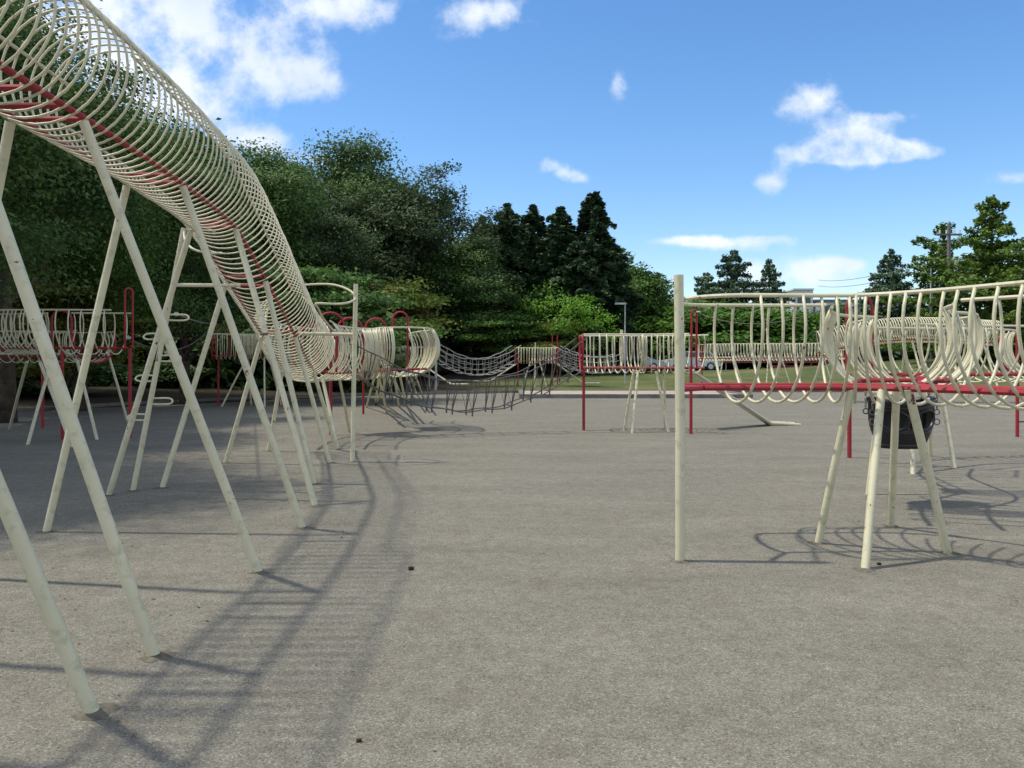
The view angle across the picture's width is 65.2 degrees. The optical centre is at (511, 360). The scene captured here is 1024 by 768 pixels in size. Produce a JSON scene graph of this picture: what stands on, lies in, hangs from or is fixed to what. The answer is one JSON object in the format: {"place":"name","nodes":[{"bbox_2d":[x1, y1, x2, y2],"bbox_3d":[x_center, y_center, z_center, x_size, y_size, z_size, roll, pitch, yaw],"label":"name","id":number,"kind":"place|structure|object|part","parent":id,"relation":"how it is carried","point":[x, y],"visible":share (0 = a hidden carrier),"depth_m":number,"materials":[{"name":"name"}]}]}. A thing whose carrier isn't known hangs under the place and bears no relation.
{"place":"outdoors","nodes":[
{"label":"outdoors","id":0,"kind":"place"},
{"bbox_2d":[35,448,961,719],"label":"trodden dirt","id":1,"kind":"structure","parent":0,"point":[105,710],"depth_m":4.10,"materials":[{"name":"grey soil"}]},
{"bbox_2d":[0,392,1023,767],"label":"gravel yard","id":2,"kind":"structure","parent":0,"point":[572,560],"depth_m":5.14,"materials":[{"name":"gravel"}]},
{"bbox_2d":[0,17,47,249],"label":"broadleaf tree","id":3,"kind":"object","parent":2,"relation":"on","point":[6,189],"visible":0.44,"depth_m":11.42,"materials":[{"name":"green plant"}]},
{"bbox_2d":[0,0,111,311],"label":"broadleaf tree","id":4,"kind":"object","parent":2,"relation":"on","point":[26,143],"visible":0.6,"depth_m":15.58,"materials":[{"name":"green plant"}]},
{"bbox_2d":[0,330,127,421],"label":"cage walkway","id":5,"kind":"structure","parent":2,"relation":"on","point":[79,356],"depth_m":19.25,"materials":[{"name":"red paint"}]},
{"bbox_2d":[0,287,133,446],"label":"cage walkway","id":6,"kind":"structure","parent":2,"relation":"on","point":[44,377],"depth_m":15.41,"materials":[{"name":"beige metal"}]},
{"bbox_2d":[127,330,207,350],"bbox_3d":[-8.603,-0.728,20.800,0.058,0.970,10.641,0,0,-12],"label":"cable","id":7,"kind":"object","parent":6,"relation":"attached to","point":[129,337],"visible":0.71,"depth_m":18.91,"materials":[{"name":"grey metal"}]},
{"bbox_2d":[0,0,190,422],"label":"broadleaf tree","id":8,"kind":"object","parent":2,"relation":"on","point":[8,390],"visible":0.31,"depth_m":20.27,"materials":[{"name":"green plant"}]},
{"bbox_2d":[10,280,196,410],"bbox_3d":[-13.621,-0.446,24.058,6.097,3.936,7.254,0,0,35],"label":"broadleaf tree","id":9,"kind":"object","parent":2,"relation":"on","point":[35,368],"visible":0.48,"depth_m":23.15,"materials":[{"name":"green plant"}]},
{"bbox_2d":[3,89,206,410],"bbox_3d":[-12.448,-3.374,24.055,6.459,9.870,6.810,0,0,44],"label":"broadleaf tree","id":10,"kind":"object","parent":2,"relation":"on","point":[124,268],"visible":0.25,"depth_m":23.48,"materials":[{"name":"green plant"}]},
{"bbox_2d":[0,0,357,713],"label":"ring tunnel","id":11,"kind":"structure","parent":2,"relation":"on","point":[194,222],"depth_m":6.24,"materials":[{"name":"beige paint"}]},
{"bbox_2d":[174,312,209,323],"bbox_3d":[-6.959,-0.904,18.000,0.058,0.684,16.926,0,0,-19],"label":"cable","id":12,"kind":"object","parent":11,"relation":"attached to","point":[190,319],"visible":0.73,"depth_m":13.01,"materials":[{"name":"grey metal"}]},
{"bbox_2d":[211,322,338,406],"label":"cage walkway","id":13,"kind":"structure","parent":2,"relation":"on","point":[246,339],"depth_m":26.44,"materials":[{"name":"beige metal"}]},
{"bbox_2d":[188,262,458,400],"bbox_3d":[-6.966,-1.057,29.931,8.952,5.236,7.768,0,0,14],"label":"broadleaf tree","id":14,"kind":"object","parent":2,"relation":"on","point":[333,294],"visible":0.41,"depth_m":28.66,"materials":[{"name":"green plant"}]},
{"bbox_2d":[269,311,439,447],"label":"winding walkway","id":15,"kind":"structure","parent":2,"relation":"on","point":[368,340],"depth_m":16.09,"materials":[{"name":"red paint"}]},
{"bbox_2d":[6,422,1016,749],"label":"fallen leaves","id":16,"kind":"object","parent":2,"relation":"on","point":[208,620],"visible":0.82,"depth_m":6.76,"materials":[{"name":"brown plant"}]},
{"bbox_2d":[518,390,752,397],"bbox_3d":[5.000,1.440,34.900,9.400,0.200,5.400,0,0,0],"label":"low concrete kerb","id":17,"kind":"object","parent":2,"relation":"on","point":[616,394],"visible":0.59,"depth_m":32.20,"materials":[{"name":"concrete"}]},
{"bbox_2d":[579,309,708,433],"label":"cage walkway","id":18,"kind":"structure","parent":2,"relation":"on","point":[642,354],"depth_m":16.95,"materials":[{"name":"red paint"}]},
{"bbox_2d":[345,337,586,416],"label":"rope bridge","id":19,"kind":"structure","parent":18,"relation":"hanging from","point":[426,406],"depth_m":16.34,"materials":[{"name":"beige fabric"}]},
{"bbox_2d":[696,309,825,323],"bbox_3d":[4.372,-0.845,14.550,0.038,0.377,4.240,0,0,-15],"label":"cable","id":20,"kind":"object","parent":18,"relation":"attached to","point":[699,312],"visible":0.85,"depth_m":14.46,"materials":[{"name":"black rubber"}]},
{"bbox_2d":[686,369,800,425],"bbox_3d":[5.272,0.844,18.306,3.344,1.389,0.588,0,0,-24],"label":"slide","id":21,"kind":"object","parent":2,"relation":"on","point":[700,377],"visible":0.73,"depth_m":18.26,"materials":[{"name":"beige paint"}]},
{"bbox_2d":[674,274,1023,568],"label":"cage walkway","id":22,"kind":"structure","parent":2,"relation":"on","point":[882,389],"depth_m":6.08,"materials":[{"name":"red paint"}]},
{"bbox_2d":[824,297,984,494],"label":"cage walkway","id":23,"kind":"structure","parent":2,"relation":"on","point":[935,370],"depth_m":8.83,"materials":[{"name":"red paint"}]},
{"bbox_2d":[859,378,943,448],"bbox_3d":[4.085,0.547,8.400,0.800,0.728,0.502,0,0,0],"label":"swing seat","id":24,"kind":"object","parent":23,"relation":"hanging from","point":[907,438],"visible":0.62,"depth_m":8.29,"materials":[{"name":"black rubber"}]},
{"bbox_2d":[816,317,1003,403],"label":"ring tunnel","id":25,"kind":"structure","parent":2,"relation":"on","point":[912,340],"depth_m":28.81,"materials":[{"name":"beige paint"}]},
{"bbox_2d":[852,323,1023,473],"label":"cage walkway","id":26,"kind":"structure","parent":2,"relation":"on","point":[1012,366],"depth_m":12.07,"materials":[{"name":"red paint"}]},
{"bbox_2d":[1015,321,1023,436],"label":"ladder","id":27,"kind":"object","parent":2,"relation":"on","point":[1017,421],"visible":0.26,"depth_m":15.78,"materials":[{"name":"metal"}]},
{"bbox_2d":[17,356,1023,410],"bbox_3d":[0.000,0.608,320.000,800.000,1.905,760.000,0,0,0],"label":"ground","id":28,"kind":"structure","parent":0,"point":[109,394],"depth_m":44.53,"materials":[{"name":"green plant"}]},
{"bbox_2d":[16,355,36,393],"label":"round bush","id":29,"kind":"object","parent":28,"relation":"on","point":[24,389],"visible":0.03,"depth_m":28.88,"materials":[{"name":"green plant"}]},
{"bbox_2d":[16,362,144,394],"bbox_3d":[-16.750,0.507,30.297,5.515,1.539,5.440,0,0,-36],"label":"round bush","id":30,"kind":"object","parent":28,"relation":"on","point":[96,374],"visible":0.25,"depth_m":29.86,"materials":[{"name":"green plant"}]},
{"bbox_2d":[12,63,183,394],"bbox_3d":[-17.796,-5.136,30.732,9.827,12.765,10.362,0,0,-19],"label":"broadleaf tree","id":31,"kind":"object","parent":28,"relation":"on","point":[27,393],"depth_m":29.74,"materials":[{"name":"green plant"}]},
{"bbox_2d":[118,361,219,386],"bbox_3d":[-15.119,0.599,35.994,4.170,1.164,4.114,0,0,21],"label":"round bush","id":32,"kind":"object","parent":28,"relation":"on","point":[166,377],"visible":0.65,"depth_m":35.37,"materials":[{"name":"green plant"}]},
{"bbox_2d":[94,112,268,310],"bbox_3d":[-19.594,-6.218,43.387,13.621,14.744,13.110,0,0,14],"label":"broadleaf tree","id":33,"kind":"object","parent":28,"relation":"on","point":[196,151],"visible":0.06,"depth_m":42.63,"materials":[{"name":"green plant"}]},
{"bbox_2d":[111,152,287,403],"bbox_3d":[-11.442,-2.745,28.005,6.044,8.478,5.525,0,0,41],"label":"broadleaf tree","id":34,"kind":"object","parent":28,"relation":"on","point":[196,261],"visible":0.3,"depth_m":27.29,"materials":[{"name":"green plant"}]},
{"bbox_2d":[169,136,342,317],"bbox_3d":[-15.162,-5.655,44.513,11.437,13.618,11.008,0,0,-29],"label":"broadleaf tree","id":35,"kind":"object","parent":28,"relation":"on","point":[272,176],"visible":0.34,"depth_m":42.95,"materials":[{"name":"green plant"}]},
{"bbox_2d":[211,154,376,283],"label":"broadleaf tree","id":36,"kind":"object","parent":28,"relation":"on","point":[340,207],"visible":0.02,"depth_m":49.42,"materials":[{"name":"green plant"}]},
{"bbox_2d":[261,365,332,387],"bbox_3d":[-10.174,0.728,38.242,3.998,1.131,4.053,0,0,-3],"label":"round bush","id":37,"kind":"object","parent":28,"relation":"on","point":[285,378],"visible":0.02,"depth_m":36.79,"materials":[{"name":"green plant"}]},
{"bbox_2d":[267,211,384,317],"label":"broadleaf tree","id":38,"kind":"object","parent":28,"relation":"on","point":[337,246],"visible":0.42,"depth_m":45.84,"materials":[{"name":"green plant"}]},
{"bbox_2d":[18,117,671,392],"bbox_3d":[-23.222,-6.800,56.443,76.284,20.327,44.610,0,0,0],"label":"wood","id":39,"kind":"object","parent":28,"relation":"on","point":[229,370],"visible":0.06,"depth_m":37.21,"materials":[{"name":"green plant"}]},
{"bbox_2d":[295,126,433,276],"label":"broadleaf tree","id":40,"kind":"object","parent":28,"relation":"on","point":[345,172],"visible":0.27,"depth_m":54.61,"materials":[{"name":"green plant"}]},
{"bbox_2d":[314,180,460,338],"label":"broadleaf tree","id":41,"kind":"object","parent":28,"relation":"on","point":[384,264],"visible":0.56,"depth_m":50.43,"materials":[{"name":"green plant"}]},
{"bbox_2d":[345,276,466,357],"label":"broadleaf tree","id":42,"kind":"object","parent":28,"relation":"on","point":[411,289],"visible":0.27,"depth_m":46.42,"materials":[{"name":"green plant"}]},
{"bbox_2d":[395,347,432,386],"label":"cage walkway","id":43,"kind":"structure","parent":28,"relation":"on","point":[410,357],"depth_m":40.82,"materials":[{"name":"red paint"}]},
{"bbox_2d":[429,369,468,384],"bbox_3d":[-3.507,0.595,40.500,2.638,1.240,0.470,0,0,0],"label":"slide","id":44,"kind":"object","parent":43,"relation":"attached to","point":[438,375],"visible":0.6,"depth_m":40.28,"materials":[{"name":"beige paint"}]},
{"bbox_2d":[437,345,521,375],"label":"rope bridge","id":45,"kind":"structure","parent":43,"relation":"hanging from","point":[478,364],"depth_m":42.42,"materials":[{"name":"grey fabric"}]},
{"bbox_2d":[398,352,462,373],"bbox_3d":[-6.073,0.107,50.053,5.044,1.407,4.975,0,0,29],"label":"round bush","id":46,"kind":"object","parent":28,"relation":"on","point":[439,367],"visible":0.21,"depth_m":49.72,"materials":[{"name":"green plant"}]},
{"bbox_2d":[435,362,436,390],"bbox_3d":[-3.705,0.187,39.000,0.114,2.714,0.120,0,0,0],"label":"steel post","id":47,"kind":"object","parent":28,"relation":"on","point":[436,375],"visible":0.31,"depth_m":38.95,"materials":[{"name":"grey metal"}]},
{"bbox_2d":[17,390,863,412],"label":"kerb","id":48,"kind":"structure","parent":28,"relation":"on","point":[33,409],"depth_m":31.84,"materials":[{"name":"concrete"}]},
{"bbox_2d":[379,159,521,372],"bbox_3d":[-4.411,-6.349,53.781,9.566,14.322,9.593,0,0,-9],"label":"broadleaf tree","id":49,"kind":"object","parent":28,"relation":"on","point":[448,204],"visible":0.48,"depth_m":53.15,"materials":[{"name":"green plant"}]},
{"bbox_2d":[438,216,503,371],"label":"conifer tree","id":50,"kind":"object","parent":28,"relation":"on","point":[453,347],"visible":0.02,"depth_m":59.28,"materials":[{"name":"green plant"}]},
{"bbox_2d":[404,232,542,373],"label":"broadleaf tree","id":51,"kind":"object","parent":28,"relation":"on","point":[466,262],"visible":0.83,"depth_m":51.19,"materials":[{"name":"green plant"}]},
{"bbox_2d":[445,350,520,372],"bbox_3d":[-1.952,0.019,54.309,5.736,1.600,5.658,0,0,-36],"label":"round bush","id":52,"kind":"object","parent":28,"relation":"on","point":[477,354],"visible":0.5,"depth_m":52.83,"materials":[{"name":"green plant"}]},
{"bbox_2d":[444,311,554,374],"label":"broadleaf tree","id":53,"kind":"object","parent":28,"relation":"on","point":[491,340],"visible":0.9,"depth_m":50.41,"materials":[{"name":"green plant"}]},
{"bbox_2d":[450,202,549,371],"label":"conifer tree","id":54,"kind":"object","parent":28,"relation":"on","point":[515,252],"visible":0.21,"depth_m":54.92,"materials":[{"name":"green plant"}]},
{"bbox_2d":[481,204,559,371],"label":"conifer tree","id":55,"kind":"object","parent":28,"relation":"on","point":[533,222],"visible":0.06,"depth_m":57.39,"materials":[{"name":"green plant"}]},
{"bbox_2d":[515,335,558,386],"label":"cage walkway","id":56,"kind":"structure","parent":28,"relation":"on","point":[552,348],"depth_m":42.99,"materials":[{"name":"red paint"}]},
{"bbox_2d":[473,364,515,380],"bbox_3d":[-0.925,0.630,43.000,2.314,0.989,0.470,0,0,0],"label":"slide","id":57,"kind":"object","parent":56,"relation":"attached to","point":[500,373],"visible":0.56,"depth_m":42.78,"materials":[{"name":"beige paint"}]},
{"bbox_2d":[557,364,599,383],"bbox_3d":[3.559,0.685,43.000,2.315,1.096,0.470,0,0,0],"label":"slide","id":58,"kind":"object","parent":56,"relation":"attached to","point":[578,379],"visible":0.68,"depth_m":42.78,"materials":[{"name":"beige paint"}]},
{"bbox_2d":[552,345,621,373],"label":"rope bridge","id":59,"kind":"structure","parent":56,"relation":"hanging from","point":[603,362],"depth_m":42.75,"materials":[{"name":"grey fabric"}]},
{"bbox_2d":[515,319,597,374],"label":"broadleaf tree","id":60,"kind":"object","parent":28,"relation":"on","point":[563,341],"visible":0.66,"depth_m":51.31,"materials":[{"name":"green plant"}]},
{"bbox_2d":[511,279,605,373],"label":"broadleaf tree","id":61,"kind":"object","parent":28,"relation":"on","point":[561,325],"visible":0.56,"depth_m":52.12,"materials":[{"name":"green plant"}]},
{"bbox_2d":[507,206,623,371],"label":"conifer tree","id":62,"kind":"object","parent":28,"relation":"on","point":[549,263],"visible":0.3,"depth_m":54.90,"materials":[{"name":"green plant"}]},
{"bbox_2d":[542,296,623,374],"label":"broadleaf tree","id":63,"kind":"object","parent":28,"relation":"on","point":[571,311],"visible":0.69,"depth_m":51.45,"materials":[{"name":"green plant"}]},
{"bbox_2d":[539,190,652,375],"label":"conifer tree","id":64,"kind":"object","parent":28,"relation":"on","point":[594,249],"visible":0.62,"depth_m":53.66,"materials":[{"name":"green plant"}]},
{"bbox_2d":[615,303,625,382],"bbox_3d":[6.106,-0.958,45.000,0.600,4.638,0.180,0,0,0],"label":"lamp post","id":65,"kind":"object","parent":28,"relation":"on","point":[624,304],"visible":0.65,"depth_m":44.97,"materials":[{"name":"grey metal"}]},
{"bbox_2d":[622,261,673,333],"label":"broadleaf tree","id":66,"kind":"object","parent":28,"relation":"on","point":[638,284],"visible":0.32,"depth_m":68.40,"materials":[{"name":"green plant"}]},
{"bbox_2d":[638,352,663,370],"bbox_3d":[9.215,0.038,60.502,4.330,1.480,1.770,0,0,-6],"label":"parked car","id":67,"kind":"object","parent":28,"relation":"on","point":[654,362],"visible":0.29,"depth_m":59.79,"materials":[{"name":"blue paint"}]},
{"bbox_2d":[651,292,673,309],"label":"broadleaf tree","id":68,"kind":"object","parent":28,"relation":"on","point":[668,300],"visible":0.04,"depth_m":73.21,"materials":[{"name":"green plant"}]},
{"bbox_2d":[630,316,700,369],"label":"round bush","id":69,"kind":"object","parent":28,"relation":"on","point":[643,327],"visible":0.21,"depth_m":66.21,"materials":[{"name":"green plant"}]},
{"bbox_2d":[661,351,721,369],"bbox_3d":[13.585,-0.012,60.998,4.330,1.480,1.770,0,0,-6],"label":"parked car","id":70,"kind":"object","parent":28,"relation":"on","point":[710,365],"visible":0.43,"depth_m":60.26,"materials":[{"name":"silver metal"}]},
{"bbox_3d":[14.553,-0.472,60.362,1.130,0.360,0.010,0,0,-6],"label":"window","id":71,"kind":"part","parent":70,"relation":"part of","materials":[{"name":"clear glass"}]},
{"bbox_2d":[684,272,716,366],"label":"cedar tree","id":72,"kind":"object","parent":28,"relation":"on","point":[703,283],"visible":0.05,"depth_m":77.75,"materials":[{"name":"green plant"}]},
{"bbox_2d":[640,299,774,369],"bbox_3d":[16.186,-2.085,65.330,12.961,6.177,13.276,0,0,-11],"label":"round bush","id":73,"kind":"object","parent":28,"relation":"on","point":[704,322],"visible":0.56,"depth_m":62.82,"materials":[{"name":"green plant"}]},
{"bbox_2d":[696,250,788,367],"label":"cedar tree","id":74,"kind":"object","parent":28,"relation":"on","point":[733,283],"visible":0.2,"depth_m":74.39,"materials":[{"name":"green plant"}]},
{"bbox_2d":[687,303,819,369],"bbox_3d":[19.531,-1.938,66.106,12.452,5.794,12.157,0,0,27],"label":"round bush","id":75,"kind":"object","parent":28,"relation":"on","point":[741,327],"visible":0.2,"depth_m":62.92,"materials":[{"name":"green plant"}]},
{"bbox_2d":[695,343,844,382],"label":"cage walkway","id":76,"kind":"structure","parent":28,"relation":"on","point":[742,357],"depth_m":39.97,"materials":[{"name":"red paint"}]},
{"bbox_2d":[701,302,844,369],"bbox_3d":[21.750,-1.956,66.755,12.372,5.756,12.078,0,0,-25],"label":"round bush","id":77,"kind":"object","parent":28,"relation":"on","point":[811,321],"visible":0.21,"depth_m":63.78,"materials":[{"name":"green plant"}]},
{"bbox_2d":[719,357,844,369],"bbox_3d":[20.775,0.385,61.875,10.050,1.430,3.650,0,0,0],"label":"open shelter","id":78,"kind":"object","parent":28,"relation":"on","point":[785,361],"visible":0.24,"depth_m":60.17,"materials":[{"name":"metal"}]},
{"bbox_2d":[730,258,835,367],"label":"cedar tree","id":79,"kind":"object","parent":28,"relation":"on","point":[771,273],"visible":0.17,"depth_m":77.57,"materials":[{"name":"green plant"}]},
{"bbox_2d":[785,345,844,364],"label":"round bush","id":80,"kind":"object","parent":28,"relation":"on","point":[809,363],"visible":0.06,"depth_m":66.19,"materials":[{"name":"green plant"}]},
{"bbox_2d":[782,288,914,364],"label":"office building","id":81,"kind":"structure","parent":28,"relation":"on","point":[807,300],"depth_m":150.10,"materials":[{"name":"concrete"}]},
{"bbox_2d":[797,297,809,303],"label":"window","id":82,"kind":"structure","parent":81,"relation":"in","point":[799,299],"depth_m":150.08,"materials":[{"name":"grey glass"}]},
{"bbox_2d":[799,299,936,341],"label":"treeline","id":83,"kind":"object","parent":28,"relation":"on","point":[842,310],"visible":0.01,"depth_m":121.11,"materials":[{"name":"green plant"}]},
{"bbox_2d":[840,248,935,361],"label":"cedar tree","id":84,"kind":"object","parent":28,"relation":"on","point":[893,277],"visible":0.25,"depth_m":65.34,"materials":[{"name":"green plant"}]},
{"bbox_2d":[922,264,931,358],"bbox_3d":[28.574,-3.372,55.000,0.636,6.596,0.180,0,0,0],"label":"lamp post","id":85,"kind":"object","parent":28,"relation":"on","point":[930,297],"visible":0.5,"depth_m":54.94,"materials":[{"name":"grey metal"}]},
{"bbox_2d":[883,222,997,359],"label":"pine tree","id":86,"kind":"object","parent":28,"relation":"on","point":[940,248],"visible":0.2,"depth_m":64.72,"materials":[{"name":"green plant"}]},
{"bbox_2d":[936,223,961,309],"bbox_3d":[32.675,-4.575,59.875,1.900,11.550,0.590,0,0,0],"label":"utility pole","id":87,"kind":"object","parent":28,"relation":"on","point":[948,234],"visible":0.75,"depth_m":59.88,"materials":[{"name":"concrete"}]},
{"bbox_2d":[821,254,946,280],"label":"cable","id":88,"kind":"object","parent":87,"relation":"attached to","point":[868,276],"visible":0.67,"depth_m":102.15,"materials":[{"name":"black rubber"}]},
{"bbox_2d":[874,194,1023,359],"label":"pine tree","id":89,"kind":"object","parent":28,"relation":"on","point":[989,257],"visible":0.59,"depth_m":51.46,"materials":[{"name":"green plant"}]},
{"bbox_2d":[923,265,1023,311],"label":"pine tree","id":90,"kind":"object","parent":28,"relation":"on","point":[928,294],"visible":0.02,"depth_m":58.43,"materials":[{"name":"green plant"}]},
{"bbox_2d":[19,0,1023,311],"label":"sky","id":91,"kind":"structure","parent":0,"point":[817,139],"materials":[{"name":"blue"}]}
]}

